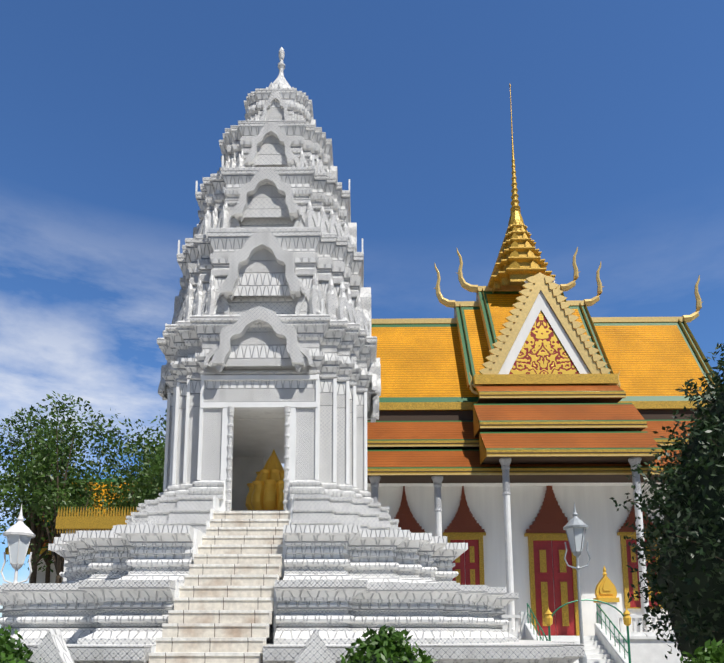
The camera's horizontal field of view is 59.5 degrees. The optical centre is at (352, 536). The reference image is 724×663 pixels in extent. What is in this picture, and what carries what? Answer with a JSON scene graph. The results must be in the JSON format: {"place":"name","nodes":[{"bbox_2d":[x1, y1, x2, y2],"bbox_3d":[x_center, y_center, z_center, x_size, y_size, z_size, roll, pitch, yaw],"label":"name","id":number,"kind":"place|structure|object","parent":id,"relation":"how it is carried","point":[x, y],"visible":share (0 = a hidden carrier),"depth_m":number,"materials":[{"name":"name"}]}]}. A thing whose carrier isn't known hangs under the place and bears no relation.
{"place":"outdoors","nodes":[
{"label":"outdoors","id":0,"kind":"place"},
{"bbox_2d":[0,0,723,627],"label":"sky","id":1,"kind":"structure","parent":0,"point":[112,112],"materials":[{"name":"blue"}]},
{"bbox_2d":[367,457,691,662],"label":"temple","id":2,"kind":"structure","parent":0,"point":[514,536],"depth_m":32.17,"materials":[{"name":"white paint"}]},
{"bbox_2d":[367,84,719,482],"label":"temple roof","id":3,"kind":"structure","parent":2,"relation":"on","point":[528,369],"depth_m":33.82,"materials":[{"name":"orange tile"}]},
{"bbox_3d":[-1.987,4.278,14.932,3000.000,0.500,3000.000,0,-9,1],"label":"ground","id":4,"kind":"structure","parent":0,"visible":0},
{"bbox_2d":[0,418,19,534],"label":"tree","id":5,"kind":"object","parent":4,"relation":"on","point":[7,476],"visible":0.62,"depth_m":44.69,"materials":[{"name":"green plant"}]},
{"bbox_2d":[0,505,35,582],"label":"lamp","id":6,"kind":"object","parent":4,"relation":"on","point":[19,534],"visible":0.85,"depth_m":19.02,"materials":[{"name":"white paint"}]},
{"bbox_2d":[0,625,40,662],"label":"bush","id":7,"kind":"object","parent":4,"relation":"on","point":[9,653],"visible":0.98,"depth_m":7.69,"materials":[{"name":"green plant"}]},
{"bbox_2d":[0,403,100,582],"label":"tree","id":8,"kind":"object","parent":4,"relation":"on","point":[35,528],"visible":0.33,"depth_m":46.11,"materials":[{"name":"green plant"}]},
{"bbox_2d":[0,420,106,582],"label":"tree","id":9,"kind":"object","parent":4,"relation":"on","point":[48,564],"visible":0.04,"depth_m":51.78,"materials":[{"name":"green plant"}]},
{"bbox_2d":[0,391,133,582],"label":"tree","id":10,"kind":"object","parent":4,"relation":"on","point":[52,491],"visible":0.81,"depth_m":41.53,"materials":[{"name":"green plant"}]},
{"bbox_2d":[5,479,155,582],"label":"pavilions","id":11,"kind":"object","parent":4,"relation":"on","point":[70,524],"visible":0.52,"depth_m":36.16,"materials":[{"name":"yellow tile"}]},
{"bbox_2d":[86,445,164,511],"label":"tree","id":12,"kind":"object","parent":4,"relation":"on","point":[135,471],"visible":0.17,"depth_m":51.20,"materials":[{"name":"green plant"}]},
{"bbox_2d":[91,419,163,515],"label":"tree","id":13,"kind":"object","parent":4,"relation":"on","point":[132,482],"visible":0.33,"depth_m":45.23,"materials":[{"name":"green plant"}]},
{"bbox_2d":[129,409,166,511],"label":"tree","id":14,"kind":"object","parent":4,"relation":"on","point":[159,468],"visible":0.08,"depth_m":40.65,"materials":[{"name":"green plant"}]},
{"bbox_2d":[28,47,380,662],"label":"stupa tower","id":15,"kind":"structure","parent":4,"relation":"on","point":[266,263],"depth_m":14.26,"materials":[{"name":"stone"}]},
{"bbox_2d":[149,511,290,662],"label":"stairs","id":16,"kind":"structure","parent":4,"relation":"on","point":[221,612],"depth_m":10.34,"materials":[{"name":"stone"}]},
{"bbox_2d":[151,496,293,651],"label":"stair side walls","id":17,"kind":"structure","parent":4,"relation":"on","point":[198,534],"depth_m":11.42,"materials":[{"name":"stone"}]},
{"bbox_2d":[0,525,584,662],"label":"plinth","id":18,"kind":"structure","parent":4,"relation":"on","point":[340,588],"depth_m":10.78,"materials":[{"name":"stone"}]},
{"bbox_2d":[112,495,410,533],"bbox_3d":[-1.987,0.028,15.582,6.540,0.900,6.540,0,-9,1],"label":"tower base","id":19,"kind":"object","parent":18,"relation":"on","point":[193,511],"visible":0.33,"depth_m":12.84,"materials":[{"name":"stone"}]},
{"bbox_2d":[245,450,283,509],"bbox_3d":[-1.987,-1.134,15.760,1.680,2.150,1.680,0,-9,1],"label":"statue","id":20,"kind":"object","parent":19,"relation":"on","point":[266,488],"visible":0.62,"depth_m":15.25,"materials":[{"name":"gold metal"}]},
{"bbox_2d":[163,155,370,510],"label":"pilasters","id":21,"kind":"object","parent":19,"relation":"on","point":[259,438],"visible":0.27,"depth_m":13.92,"materials":[{"name":"stone"}]},
{"bbox_2d":[339,624,437,662],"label":"bush","id":22,"kind":"object","parent":4,"relation":"on","point":[384,646],"visible":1,"depth_m":7.58,"materials":[{"name":"green plant"}]},
{"bbox_2d":[563,503,590,662],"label":"lamp","id":23,"kind":"object","parent":4,"relation":"on","point":[575,527],"visible":0.98,"depth_m":22.79,"materials":[{"name":"grey metal"}]},
{"bbox_2d":[609,343,723,660],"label":"dark tree","id":24,"kind":"object","parent":4,"relation":"on","point":[687,581],"visible":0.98,"depth_m":13.96,"materials":[{"name":"green plant"}]},
{"bbox_2d":[680,639,723,662],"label":"bush","id":25,"kind":"object","parent":4,"relation":"on","point":[712,652],"visible":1,"depth_m":7.71,"materials":[{"name":"green plant"}]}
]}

